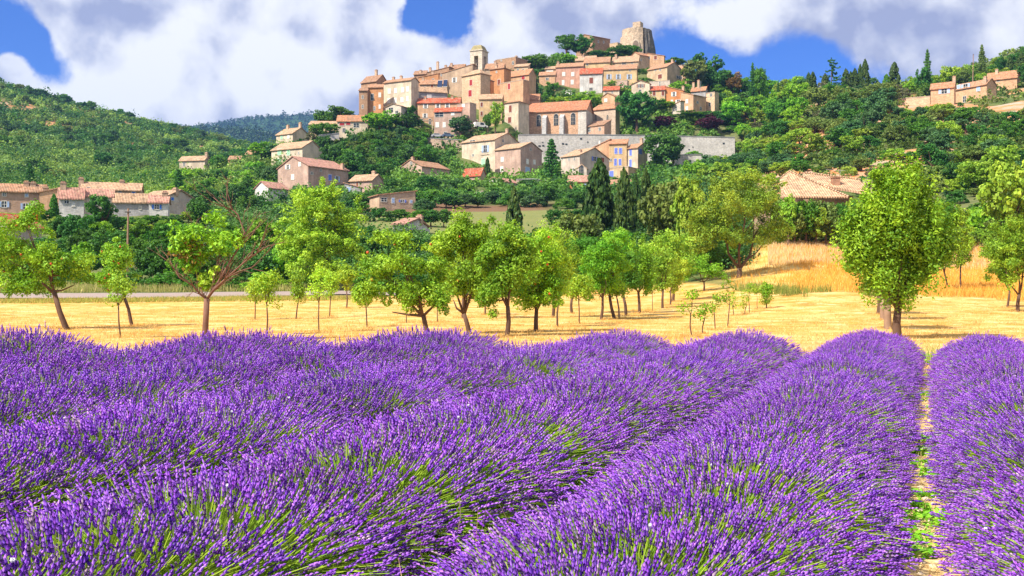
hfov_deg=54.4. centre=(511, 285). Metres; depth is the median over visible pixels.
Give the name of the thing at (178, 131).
scrub oak
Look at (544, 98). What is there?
shrub
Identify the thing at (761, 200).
multistem tree
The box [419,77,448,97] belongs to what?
village house
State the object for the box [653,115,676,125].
broadleaf tree
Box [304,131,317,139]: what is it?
shrub
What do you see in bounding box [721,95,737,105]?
slope tree
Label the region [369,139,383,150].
ravine tree
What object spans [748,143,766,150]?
slope bush
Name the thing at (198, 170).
foothill tree
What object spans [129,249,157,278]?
belt tree
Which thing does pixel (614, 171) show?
terrace wall
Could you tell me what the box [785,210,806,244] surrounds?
farmhouse bush
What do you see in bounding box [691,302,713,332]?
sapling
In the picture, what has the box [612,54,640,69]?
village house
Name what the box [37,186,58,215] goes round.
village house
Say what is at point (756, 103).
slope tree
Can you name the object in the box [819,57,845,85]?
cedar tree
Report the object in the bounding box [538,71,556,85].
village house
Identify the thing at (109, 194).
village house
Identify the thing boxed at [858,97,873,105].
evergreen oak
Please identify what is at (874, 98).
evergreen oak
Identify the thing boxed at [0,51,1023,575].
ground
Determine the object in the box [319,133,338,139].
garden wall
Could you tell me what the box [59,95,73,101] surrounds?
scrub oak
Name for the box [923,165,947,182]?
woodland tree
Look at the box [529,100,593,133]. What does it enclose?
church
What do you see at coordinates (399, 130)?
ravine tree
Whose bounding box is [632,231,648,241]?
rounded tree
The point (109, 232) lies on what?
belt tree
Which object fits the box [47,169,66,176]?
scrub oak
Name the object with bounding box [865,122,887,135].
evergreen oak
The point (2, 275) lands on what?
roadside bush
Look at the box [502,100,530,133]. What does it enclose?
presbytery
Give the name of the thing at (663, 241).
fruit tree
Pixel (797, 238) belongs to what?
grass edge bush
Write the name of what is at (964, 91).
village house
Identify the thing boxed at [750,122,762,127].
rock shrub
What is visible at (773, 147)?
slope bush
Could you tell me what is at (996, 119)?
woodland tree
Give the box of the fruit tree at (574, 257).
[529,219,582,316]
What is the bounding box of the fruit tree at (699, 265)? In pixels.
[680,251,727,290]
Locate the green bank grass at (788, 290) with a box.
[734,278,918,296]
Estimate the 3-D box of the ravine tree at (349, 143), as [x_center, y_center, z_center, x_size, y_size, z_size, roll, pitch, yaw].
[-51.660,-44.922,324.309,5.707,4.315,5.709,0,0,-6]
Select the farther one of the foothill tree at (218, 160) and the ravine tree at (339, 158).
the foothill tree at (218, 160)
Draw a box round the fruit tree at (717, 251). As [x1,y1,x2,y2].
[672,222,725,276]
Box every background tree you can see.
[332,246,370,264]
[355,225,373,237]
[358,236,386,256]
[372,244,404,255]
[391,232,420,249]
[408,237,430,252]
[422,246,450,263]
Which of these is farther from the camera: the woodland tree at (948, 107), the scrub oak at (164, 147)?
the scrub oak at (164, 147)
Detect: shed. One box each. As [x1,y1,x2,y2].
[462,168,486,179]
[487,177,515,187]
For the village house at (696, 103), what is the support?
on the ground at (788, 305)
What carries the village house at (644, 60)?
on the ground at (788, 305)
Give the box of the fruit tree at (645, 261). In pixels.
[625,232,662,312]
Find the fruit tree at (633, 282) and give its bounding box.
[616,249,643,315]
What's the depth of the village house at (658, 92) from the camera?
388.79 m
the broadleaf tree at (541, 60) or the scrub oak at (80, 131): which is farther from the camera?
the scrub oak at (80, 131)
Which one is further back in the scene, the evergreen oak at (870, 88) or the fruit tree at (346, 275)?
the evergreen oak at (870, 88)
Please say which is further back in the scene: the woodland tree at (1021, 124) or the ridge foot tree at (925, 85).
the ridge foot tree at (925, 85)
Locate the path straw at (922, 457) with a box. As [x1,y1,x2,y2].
[892,362,975,575]
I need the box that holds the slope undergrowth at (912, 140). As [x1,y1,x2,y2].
[698,46,1023,228]
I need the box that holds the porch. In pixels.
[577,164,588,174]
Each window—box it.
[0,200,8,207]
[21,203,30,209]
[152,204,161,209]
[353,123,358,127]
[381,197,386,201]
[435,112,443,116]
[482,145,488,152]
[536,114,541,126]
[553,113,558,125]
[570,112,575,124]
[579,164,583,173]
[609,170,613,176]
[618,158,621,165]
[939,88,949,93]
[961,83,969,89]
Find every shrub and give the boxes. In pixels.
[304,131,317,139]
[542,94,549,101]
[543,96,570,102]
[559,90,576,101]
[571,91,601,103]
[606,80,617,85]
[610,232,640,254]
[638,69,646,74]
[668,79,690,89]
[669,110,701,115]
[690,111,714,118]
[730,111,751,121]
[743,156,758,168]
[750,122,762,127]
[758,281,774,307]
[770,153,789,162]
[789,160,810,174]
[790,144,802,150]
[791,153,806,161]
[798,149,812,156]
[805,154,820,160]
[811,165,825,172]
[823,148,840,155]
[823,162,832,169]
[828,157,849,168]
[839,144,851,151]
[839,166,857,174]
[850,157,871,171]
[858,150,875,159]
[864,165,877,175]
[876,150,885,159]
[883,148,904,164]
[903,151,919,162]
[933,180,953,191]
[940,190,950,195]
[944,189,969,202]
[959,182,978,192]
[961,203,1005,231]
[966,188,980,196]
[966,203,981,208]
[1014,132,1023,140]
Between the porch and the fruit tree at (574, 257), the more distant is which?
the porch
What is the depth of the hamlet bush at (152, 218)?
159.19 m
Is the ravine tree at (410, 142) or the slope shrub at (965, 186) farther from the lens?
the ravine tree at (410, 142)
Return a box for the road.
[0,291,395,297]
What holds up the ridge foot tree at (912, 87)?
on the ground at (788, 305)
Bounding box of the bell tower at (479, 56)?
[469,45,488,71]
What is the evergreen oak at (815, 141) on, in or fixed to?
on the ground at (788, 305)
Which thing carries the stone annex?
on the ground at (788, 305)
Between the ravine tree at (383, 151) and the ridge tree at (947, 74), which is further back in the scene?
the ridge tree at (947, 74)
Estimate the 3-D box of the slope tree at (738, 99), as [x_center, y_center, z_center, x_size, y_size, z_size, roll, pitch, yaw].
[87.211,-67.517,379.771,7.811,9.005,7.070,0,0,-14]
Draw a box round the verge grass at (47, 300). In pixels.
[0,294,353,303]
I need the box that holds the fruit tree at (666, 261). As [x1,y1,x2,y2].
[649,246,678,307]
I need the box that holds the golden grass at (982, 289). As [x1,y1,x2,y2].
[731,238,1023,301]
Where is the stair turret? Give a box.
[490,80,494,93]
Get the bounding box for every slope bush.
[682,160,708,176]
[685,151,702,155]
[690,165,717,179]
[701,157,720,168]
[711,162,734,176]
[724,159,738,168]
[727,153,740,162]
[733,124,751,139]
[734,163,750,170]
[735,141,743,150]
[736,152,755,163]
[737,167,752,172]
[741,144,751,152]
[743,136,761,146]
[743,149,767,162]
[744,133,754,138]
[745,127,754,132]
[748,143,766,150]
[751,130,765,138]
[756,139,767,147]
[756,161,775,173]
[759,121,771,136]
[763,173,779,183]
[764,134,778,145]
[765,141,787,155]
[768,161,792,175]
[778,157,790,162]
[782,149,793,157]
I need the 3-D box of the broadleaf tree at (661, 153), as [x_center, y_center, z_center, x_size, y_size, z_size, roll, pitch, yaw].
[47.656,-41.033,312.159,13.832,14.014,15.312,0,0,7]
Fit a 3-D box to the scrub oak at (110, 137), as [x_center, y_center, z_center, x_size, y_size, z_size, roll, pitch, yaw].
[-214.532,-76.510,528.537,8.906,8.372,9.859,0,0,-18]
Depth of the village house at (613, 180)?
288.50 m
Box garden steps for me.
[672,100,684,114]
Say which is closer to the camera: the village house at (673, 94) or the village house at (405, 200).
the village house at (405, 200)
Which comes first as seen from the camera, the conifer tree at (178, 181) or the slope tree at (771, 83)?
the conifer tree at (178, 181)
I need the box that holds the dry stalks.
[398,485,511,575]
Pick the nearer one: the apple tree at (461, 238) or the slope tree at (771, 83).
the apple tree at (461, 238)
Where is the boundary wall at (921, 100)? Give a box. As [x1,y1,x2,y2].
[898,96,930,105]
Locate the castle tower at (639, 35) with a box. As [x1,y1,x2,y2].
[620,21,655,53]
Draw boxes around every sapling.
[101,269,136,336]
[242,279,263,318]
[250,267,283,331]
[287,268,307,318]
[304,260,340,330]
[322,268,340,315]
[349,284,375,326]
[564,274,596,322]
[646,283,658,309]
[674,286,701,333]
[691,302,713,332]
[706,289,725,329]
[720,277,735,326]
[728,294,741,313]
[738,295,749,313]
[740,282,756,312]
[752,284,761,307]
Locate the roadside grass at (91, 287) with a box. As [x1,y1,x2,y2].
[0,280,355,292]
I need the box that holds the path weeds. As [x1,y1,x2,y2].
[587,353,966,560]
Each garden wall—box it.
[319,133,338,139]
[649,80,670,86]
[673,154,701,165]
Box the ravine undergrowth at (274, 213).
[201,170,760,287]
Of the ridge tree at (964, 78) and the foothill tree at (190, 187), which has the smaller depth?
the foothill tree at (190, 187)
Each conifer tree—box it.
[25,163,37,182]
[171,169,187,191]
[538,138,563,178]
[748,62,757,96]
[923,49,932,90]
[974,44,988,75]
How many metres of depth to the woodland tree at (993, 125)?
227.31 m
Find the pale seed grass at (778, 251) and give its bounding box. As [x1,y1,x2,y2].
[767,237,990,270]
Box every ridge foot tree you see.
[903,81,916,92]
[915,78,936,92]
[931,75,940,80]
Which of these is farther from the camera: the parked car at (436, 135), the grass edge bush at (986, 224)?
the parked car at (436, 135)
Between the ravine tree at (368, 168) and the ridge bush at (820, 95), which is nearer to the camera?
the ravine tree at (368, 168)
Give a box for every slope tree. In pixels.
[221,183,250,202]
[225,170,240,180]
[232,148,245,157]
[235,195,258,208]
[244,161,260,166]
[253,165,267,179]
[253,198,264,205]
[257,201,272,208]
[260,164,279,179]
[264,144,278,157]
[707,110,728,123]
[709,84,730,92]
[718,92,728,109]
[720,100,748,125]
[721,90,733,99]
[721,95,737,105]
[730,79,749,95]
[731,91,749,98]
[732,96,750,110]
[743,95,765,109]
[743,107,760,122]
[754,108,766,119]
[757,88,775,99]
[760,96,778,106]
[762,101,786,121]
[763,79,778,91]
[769,92,779,99]
[772,79,789,89]
[774,96,787,106]
[779,104,803,121]
[781,82,810,98]
[784,97,808,115]
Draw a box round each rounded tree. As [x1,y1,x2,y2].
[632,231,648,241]
[635,240,655,251]
[701,240,742,262]
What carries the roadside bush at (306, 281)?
on the ground at (788, 305)
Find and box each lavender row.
[0,323,112,361]
[0,324,519,445]
[0,326,334,385]
[0,327,810,575]
[0,328,677,554]
[416,327,929,575]
[919,331,1023,575]
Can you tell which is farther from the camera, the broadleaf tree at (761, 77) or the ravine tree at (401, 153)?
the broadleaf tree at (761, 77)
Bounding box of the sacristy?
[587,119,611,133]
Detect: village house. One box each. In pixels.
[0,180,46,213]
[0,213,44,240]
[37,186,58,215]
[57,181,85,217]
[78,177,143,192]
[84,189,115,215]
[112,193,151,216]
[147,191,170,215]
[148,187,194,214]
[178,152,209,169]
[227,156,241,163]
[253,181,289,200]
[270,140,321,164]
[275,122,308,142]
[276,156,349,187]
[308,121,336,140]
[336,115,368,139]
[343,182,363,192]
[348,171,383,192]
[358,88,368,114]
[360,69,386,87]
[367,84,383,113]
[368,190,416,210]
[382,75,419,110]
[384,103,417,122]
[391,214,431,232]
[400,157,449,175]
[413,70,427,80]
[417,96,461,129]
[418,70,439,85]
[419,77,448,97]
[419,86,447,97]
[427,61,453,78]
[433,107,462,137]
[441,64,476,96]
[449,63,465,68]
[457,102,475,130]
[460,69,491,109]
[461,128,518,171]
[476,94,503,126]
[485,61,505,73]
[489,64,511,93]
[494,142,542,175]
[495,55,527,69]
[499,79,529,103]
[511,69,536,93]
[514,63,530,70]
[530,94,540,102]
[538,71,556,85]
[545,66,555,71]
[555,61,584,87]
[560,147,609,174]
[567,175,587,188]
[575,55,596,62]
[576,34,609,55]
[579,68,603,93]
[584,57,611,67]
[592,138,610,157]
[600,92,621,105]
[602,86,620,95]
[603,64,637,84]
[608,139,628,170]
[610,179,631,184]
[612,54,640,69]
[627,138,646,168]
[631,52,649,68]
[631,80,651,99]
[646,59,681,84]
[647,53,665,67]
[650,85,665,103]
[665,86,685,102]
[681,92,706,111]
[690,80,708,96]
[706,92,718,112]
[930,76,956,104]
[956,76,997,102]
[987,69,1020,89]
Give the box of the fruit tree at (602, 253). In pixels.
[577,234,630,319]
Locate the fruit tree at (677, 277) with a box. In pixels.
[663,252,688,302]
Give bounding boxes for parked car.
[431,133,443,137]
[442,133,453,137]
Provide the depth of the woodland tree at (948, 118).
251.45 m
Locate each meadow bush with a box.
[410,209,427,221]
[423,209,438,226]
[436,209,453,227]
[542,208,565,224]
[557,209,580,219]
[574,209,584,216]
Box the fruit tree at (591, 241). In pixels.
[564,229,600,312]
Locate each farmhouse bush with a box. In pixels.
[769,193,804,243]
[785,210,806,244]
[789,199,823,242]
[804,207,829,246]
[814,200,839,245]
[828,200,855,238]
[833,208,852,239]
[845,197,866,217]
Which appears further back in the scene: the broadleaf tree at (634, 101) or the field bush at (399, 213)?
the broadleaf tree at (634, 101)
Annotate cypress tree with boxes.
[48,194,59,220]
[485,157,490,177]
[506,186,522,229]
[582,156,614,237]
[612,166,635,232]
[631,172,642,233]
[638,167,652,227]
[805,72,812,88]
[810,72,817,87]
[820,73,828,86]
[841,68,850,85]
[849,71,853,87]
[851,68,858,86]
[857,64,862,86]
[862,59,870,86]
[882,74,889,82]
[889,61,900,84]
[1005,56,1013,70]
[1018,52,1023,66]
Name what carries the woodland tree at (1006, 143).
on the ground at (788, 305)
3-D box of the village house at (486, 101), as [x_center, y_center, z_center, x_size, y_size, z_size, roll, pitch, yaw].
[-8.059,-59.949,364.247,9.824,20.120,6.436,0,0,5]
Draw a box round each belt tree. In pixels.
[0,247,27,276]
[28,237,60,250]
[46,215,70,238]
[55,236,79,252]
[56,214,96,239]
[63,227,108,252]
[71,240,102,275]
[78,221,115,241]
[87,232,134,270]
[104,230,126,243]
[124,219,150,247]
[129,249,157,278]
[131,238,159,251]
[141,241,181,274]
[143,223,180,244]
[163,257,197,280]
[173,234,207,256]
[186,250,225,278]
[203,230,237,246]
[211,248,241,272]
[221,222,245,249]
[233,244,261,262]
[242,217,284,255]
[243,255,278,277]
[267,244,309,279]
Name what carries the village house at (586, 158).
on the ground at (788, 305)
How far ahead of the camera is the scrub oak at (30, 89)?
694.70 m
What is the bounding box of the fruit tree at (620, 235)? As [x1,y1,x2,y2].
[599,227,634,318]
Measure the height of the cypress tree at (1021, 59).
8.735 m
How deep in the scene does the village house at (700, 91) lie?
399.76 m
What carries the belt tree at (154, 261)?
on the ground at (788, 305)
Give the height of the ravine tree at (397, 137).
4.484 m
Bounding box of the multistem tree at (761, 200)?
[679,166,797,277]
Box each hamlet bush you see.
[38,220,48,232]
[40,210,62,219]
[98,218,124,229]
[115,217,135,229]
[141,215,162,223]
[155,214,176,223]
[157,219,171,226]
[169,214,184,222]
[179,211,193,221]
[192,217,209,224]
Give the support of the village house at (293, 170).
on the ground at (788, 305)
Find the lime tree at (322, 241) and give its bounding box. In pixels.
[269,176,373,282]
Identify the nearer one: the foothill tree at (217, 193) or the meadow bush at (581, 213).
the meadow bush at (581, 213)
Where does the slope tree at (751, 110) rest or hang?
on the ground at (788, 305)
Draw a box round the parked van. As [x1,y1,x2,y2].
[473,122,487,128]
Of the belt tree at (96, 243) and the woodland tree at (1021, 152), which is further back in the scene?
the woodland tree at (1021, 152)
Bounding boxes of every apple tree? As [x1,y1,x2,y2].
[0,198,99,329]
[87,236,141,324]
[349,228,457,332]
[421,207,497,333]
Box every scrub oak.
[0,120,20,134]
[0,135,14,146]
[0,162,19,168]
[4,165,25,173]
[7,115,23,122]
[13,84,23,90]
[14,129,29,137]
[14,135,28,146]
[17,95,29,101]
[21,124,32,129]
[21,158,45,168]
[23,85,32,93]
[30,123,39,133]
[32,88,44,95]
[39,165,52,175]
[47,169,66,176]
[51,104,63,114]
[55,92,70,100]
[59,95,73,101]
[61,125,74,133]
[63,134,72,139]
[63,144,74,151]
[75,129,84,133]
[82,122,95,128]
[87,101,96,109]
[91,135,101,143]
[94,149,112,165]
[100,133,116,143]
[106,129,119,140]
[112,161,138,172]
[113,157,135,165]
[125,111,135,116]
[126,144,136,150]
[135,161,149,168]
[137,170,153,179]
[147,141,162,145]
[149,160,162,171]
[157,144,173,152]
[161,138,177,147]
[172,128,181,133]
[176,138,189,147]
[184,147,192,152]
[188,135,196,141]
[195,129,206,136]
[208,154,227,164]
[215,134,228,140]
[219,145,228,152]
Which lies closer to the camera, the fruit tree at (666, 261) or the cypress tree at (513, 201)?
the fruit tree at (666, 261)
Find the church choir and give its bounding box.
[593,103,619,134]
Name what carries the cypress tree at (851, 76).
on the ground at (788, 305)
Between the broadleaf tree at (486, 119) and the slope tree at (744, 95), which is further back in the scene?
the slope tree at (744, 95)
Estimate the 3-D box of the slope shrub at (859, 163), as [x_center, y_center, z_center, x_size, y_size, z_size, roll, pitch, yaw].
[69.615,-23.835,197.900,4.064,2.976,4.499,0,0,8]
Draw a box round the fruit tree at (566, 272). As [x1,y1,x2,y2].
[546,237,575,325]
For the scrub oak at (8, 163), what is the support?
on the ground at (788, 305)
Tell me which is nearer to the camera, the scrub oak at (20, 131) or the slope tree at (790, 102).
the slope tree at (790, 102)
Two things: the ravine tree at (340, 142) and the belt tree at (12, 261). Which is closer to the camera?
the belt tree at (12, 261)
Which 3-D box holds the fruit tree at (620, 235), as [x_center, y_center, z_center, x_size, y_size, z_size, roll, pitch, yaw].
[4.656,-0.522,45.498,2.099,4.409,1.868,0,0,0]
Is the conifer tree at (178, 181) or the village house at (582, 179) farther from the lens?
the village house at (582, 179)
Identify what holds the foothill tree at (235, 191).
on the ground at (788, 305)
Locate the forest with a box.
[180,110,358,143]
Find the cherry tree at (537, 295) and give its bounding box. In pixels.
[510,226,572,331]
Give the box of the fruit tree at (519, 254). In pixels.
[472,214,542,336]
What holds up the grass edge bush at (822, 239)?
on the ground at (788, 305)
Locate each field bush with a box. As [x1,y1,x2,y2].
[361,212,375,221]
[370,207,386,220]
[378,210,397,221]
[390,187,402,192]
[392,209,407,219]
[402,211,414,218]
[411,198,435,210]
[415,191,436,204]
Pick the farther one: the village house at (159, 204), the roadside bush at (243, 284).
the village house at (159, 204)
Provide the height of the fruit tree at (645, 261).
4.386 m
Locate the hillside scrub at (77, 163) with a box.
[0,79,291,192]
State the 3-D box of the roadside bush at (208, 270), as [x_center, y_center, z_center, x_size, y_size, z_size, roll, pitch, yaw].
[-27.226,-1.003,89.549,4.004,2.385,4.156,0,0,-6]
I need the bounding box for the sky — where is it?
[0,0,1023,125]
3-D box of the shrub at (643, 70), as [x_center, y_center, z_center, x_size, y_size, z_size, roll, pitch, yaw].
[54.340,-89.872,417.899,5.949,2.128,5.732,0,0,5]
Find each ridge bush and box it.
[796,77,805,84]
[797,90,812,104]
[806,86,830,107]
[821,81,835,99]
[869,87,898,101]
[896,84,903,91]
[898,91,907,97]
[901,88,911,95]
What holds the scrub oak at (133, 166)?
on the ground at (788, 305)
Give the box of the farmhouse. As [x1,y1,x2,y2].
[754,169,871,229]
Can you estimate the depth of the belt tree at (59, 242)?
107.09 m
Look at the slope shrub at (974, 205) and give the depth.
125.59 m
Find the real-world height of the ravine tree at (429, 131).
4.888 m
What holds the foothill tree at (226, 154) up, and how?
on the ground at (788, 305)
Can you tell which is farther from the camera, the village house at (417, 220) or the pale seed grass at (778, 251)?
the village house at (417, 220)
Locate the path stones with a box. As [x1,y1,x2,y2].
[879,388,947,574]
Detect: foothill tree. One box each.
[165,186,186,190]
[167,169,193,180]
[184,183,195,192]
[187,192,201,198]
[189,188,217,202]
[190,168,203,180]
[194,179,211,194]
[204,151,216,158]
[207,169,227,180]
[209,156,227,169]
[209,177,218,186]
[212,191,221,202]
[222,152,232,157]
[223,189,248,203]
[238,170,254,181]
[241,166,255,170]
[242,177,254,189]
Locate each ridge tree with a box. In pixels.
[939,65,963,84]
[950,70,971,83]
[963,64,976,69]
[969,64,978,76]
[974,73,986,80]
[986,67,1009,72]
[989,56,998,65]
[993,53,1018,70]
[1015,65,1023,82]
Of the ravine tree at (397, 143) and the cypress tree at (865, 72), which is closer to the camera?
the ravine tree at (397, 143)
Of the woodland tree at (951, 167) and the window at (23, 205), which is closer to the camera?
the woodland tree at (951, 167)
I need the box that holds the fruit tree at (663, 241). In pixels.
[642,227,697,301]
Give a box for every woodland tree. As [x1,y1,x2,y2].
[912,121,940,143]
[915,142,948,167]
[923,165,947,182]
[925,128,955,150]
[928,102,953,117]
[936,120,964,143]
[941,162,967,180]
[943,113,963,121]
[944,153,955,164]
[944,178,963,195]
[949,151,967,163]
[952,106,975,122]
[954,159,992,190]
[955,118,974,133]
[957,144,987,161]
[958,135,977,146]
[965,124,986,137]
[973,111,991,127]
[977,137,1009,160]
[978,134,1005,145]
[979,145,1020,168]
[980,107,995,117]
[981,129,1005,136]
[986,127,998,134]
[987,123,1008,129]
[989,114,1009,126]
[995,140,1021,155]
[998,110,1023,122]
[998,120,1021,139]
[1014,150,1023,161]
[1014,161,1023,176]
[1015,119,1023,134]
[1017,108,1023,119]
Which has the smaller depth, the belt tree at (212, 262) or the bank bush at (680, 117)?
the belt tree at (212, 262)
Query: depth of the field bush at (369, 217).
192.80 m
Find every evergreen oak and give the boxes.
[767,119,791,137]
[778,142,797,154]
[779,135,793,142]
[786,128,811,143]
[787,119,807,129]
[801,133,831,153]
[802,118,820,132]
[815,119,830,131]
[819,99,855,119]
[820,117,844,129]
[823,118,848,135]
[824,127,853,150]
[827,85,848,100]
[835,89,863,98]
[835,119,864,129]
[836,92,851,108]
[838,108,860,118]
[839,135,864,153]
[850,100,868,112]
[851,128,871,142]
[852,110,879,125]
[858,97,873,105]
[860,83,885,97]
[861,99,893,122]
[861,135,881,147]
[862,126,881,137]
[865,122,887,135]
[867,94,887,106]
[876,116,900,127]
[879,82,900,97]
[881,124,910,144]
[884,114,897,120]
[885,100,897,113]
[890,106,906,116]
[890,120,910,133]
[899,111,913,120]
[905,115,931,135]
[911,106,929,120]
[917,112,937,122]
[920,127,943,140]
[929,108,946,120]
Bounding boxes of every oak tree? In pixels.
[84,194,119,222]
[327,105,355,120]
[405,105,417,114]
[489,101,504,133]
[541,81,558,96]
[554,34,578,53]
[574,34,595,55]
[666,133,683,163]
[688,52,724,91]
[725,71,743,92]
[914,67,932,85]
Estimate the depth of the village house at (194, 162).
346.22 m
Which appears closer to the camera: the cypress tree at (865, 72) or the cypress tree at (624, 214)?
the cypress tree at (624, 214)
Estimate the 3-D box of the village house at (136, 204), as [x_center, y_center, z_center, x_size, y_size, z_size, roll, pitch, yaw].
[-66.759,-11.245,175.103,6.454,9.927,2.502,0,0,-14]
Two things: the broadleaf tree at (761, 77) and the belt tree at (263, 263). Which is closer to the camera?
the belt tree at (263, 263)
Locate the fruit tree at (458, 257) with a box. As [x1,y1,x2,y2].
[448,221,498,317]
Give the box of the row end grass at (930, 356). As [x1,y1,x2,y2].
[793,341,951,360]
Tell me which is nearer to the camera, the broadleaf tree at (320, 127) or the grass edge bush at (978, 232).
the grass edge bush at (978, 232)
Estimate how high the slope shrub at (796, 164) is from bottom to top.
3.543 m
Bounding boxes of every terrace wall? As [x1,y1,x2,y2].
[427,138,463,151]
[518,134,734,162]
[609,166,640,177]
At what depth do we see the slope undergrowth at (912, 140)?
229.69 m
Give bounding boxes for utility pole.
[125,208,130,276]
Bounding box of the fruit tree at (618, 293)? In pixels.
[605,279,631,317]
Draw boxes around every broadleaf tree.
[185,195,210,224]
[247,141,270,159]
[306,122,340,135]
[313,109,336,120]
[361,110,396,129]
[393,112,423,128]
[449,114,474,134]
[482,113,490,125]
[521,54,548,68]
[555,210,604,247]
[561,53,577,62]
[584,50,606,56]
[603,44,631,56]
[615,90,658,131]
[623,45,641,55]
[637,175,687,240]
[642,130,684,165]
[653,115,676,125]
[654,98,668,109]
[665,101,675,110]
[666,57,685,64]
[669,174,709,243]
[680,60,707,86]
[694,113,724,129]
[708,67,734,87]
[750,67,769,94]
[790,76,803,83]
[865,77,878,84]
[976,159,1023,226]
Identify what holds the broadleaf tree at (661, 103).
on the ground at (788, 305)
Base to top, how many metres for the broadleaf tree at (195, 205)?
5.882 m
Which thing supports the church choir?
on the ground at (788, 305)
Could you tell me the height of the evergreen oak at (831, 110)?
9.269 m
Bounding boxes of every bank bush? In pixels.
[677,115,688,119]
[685,116,697,123]
[725,125,736,130]
[729,120,743,123]
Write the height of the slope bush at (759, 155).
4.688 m
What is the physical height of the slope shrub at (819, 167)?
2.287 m
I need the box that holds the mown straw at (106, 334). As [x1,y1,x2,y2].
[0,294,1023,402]
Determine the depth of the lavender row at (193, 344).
12.12 m
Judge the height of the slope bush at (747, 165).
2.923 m
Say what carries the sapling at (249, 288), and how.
on the ground at (788, 305)
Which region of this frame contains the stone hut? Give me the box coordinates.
[609,42,621,52]
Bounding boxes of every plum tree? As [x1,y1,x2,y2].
[827,151,969,336]
[840,249,937,328]
[863,282,880,313]
[880,298,883,319]
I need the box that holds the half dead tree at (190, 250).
[150,173,284,336]
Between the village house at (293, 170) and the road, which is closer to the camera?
the road
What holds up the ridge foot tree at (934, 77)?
on the ground at (788, 305)
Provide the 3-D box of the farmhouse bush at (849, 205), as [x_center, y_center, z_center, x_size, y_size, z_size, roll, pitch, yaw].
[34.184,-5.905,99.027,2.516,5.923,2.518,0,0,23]
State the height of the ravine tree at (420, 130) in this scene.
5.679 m
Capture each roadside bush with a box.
[0,266,26,280]
[47,273,73,284]
[103,271,137,289]
[123,269,151,283]
[136,278,161,287]
[152,268,193,286]
[179,276,199,290]
[194,264,227,284]
[219,275,244,288]
[236,280,256,290]
[248,271,282,287]
[277,280,292,287]
[289,277,316,284]
[353,274,388,290]
[389,273,427,288]
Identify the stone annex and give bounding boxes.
[617,80,628,88]
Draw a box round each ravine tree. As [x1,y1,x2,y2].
[316,135,332,147]
[319,143,345,161]
[334,160,352,171]
[335,148,355,160]
[336,141,347,148]
[341,149,367,171]
[346,141,359,147]
[349,134,360,143]
[349,144,368,157]
[357,132,374,144]
[358,164,373,173]
[361,142,377,152]
[362,157,376,168]
[365,152,378,161]
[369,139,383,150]
[371,163,392,177]
[374,131,385,145]
[374,147,390,156]
[376,128,388,136]
[377,156,391,163]
[379,162,394,168]
[381,145,396,155]
[383,131,396,139]
[383,138,392,145]
[385,157,400,165]
[391,134,402,141]
[391,138,404,149]
[393,145,411,161]
[394,125,405,134]
[400,145,416,156]
[401,126,415,136]
[401,134,413,144]
[403,140,413,146]
[413,141,438,162]
[414,128,424,136]
[414,131,429,146]
[424,129,432,137]
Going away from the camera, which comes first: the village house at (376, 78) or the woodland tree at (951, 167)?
the woodland tree at (951, 167)
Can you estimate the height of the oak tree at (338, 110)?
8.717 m
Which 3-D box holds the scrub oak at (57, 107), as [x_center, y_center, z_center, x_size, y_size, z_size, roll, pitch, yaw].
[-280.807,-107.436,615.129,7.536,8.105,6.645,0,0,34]
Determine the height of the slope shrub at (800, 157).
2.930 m
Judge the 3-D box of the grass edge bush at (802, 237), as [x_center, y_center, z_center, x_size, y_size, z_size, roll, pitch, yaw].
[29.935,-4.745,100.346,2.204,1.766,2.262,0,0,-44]
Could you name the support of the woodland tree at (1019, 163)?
on the ground at (788, 305)
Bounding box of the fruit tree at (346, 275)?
[336,264,357,306]
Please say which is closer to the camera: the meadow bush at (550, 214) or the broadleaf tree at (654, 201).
the broadleaf tree at (654, 201)
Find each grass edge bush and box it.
[783,234,800,240]
[799,233,821,241]
[813,234,840,241]
[967,234,982,243]
[969,229,996,244]
[980,219,1006,232]
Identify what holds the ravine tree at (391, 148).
on the ground at (788, 305)
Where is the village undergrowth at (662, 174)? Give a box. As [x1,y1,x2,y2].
[250,52,721,204]
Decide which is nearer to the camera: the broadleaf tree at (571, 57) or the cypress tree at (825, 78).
the cypress tree at (825, 78)
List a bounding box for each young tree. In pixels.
[927,197,961,287]
[948,205,976,286]
[977,212,1023,311]
[978,236,1019,306]
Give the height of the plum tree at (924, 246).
5.530 m
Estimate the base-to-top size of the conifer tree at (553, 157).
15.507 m

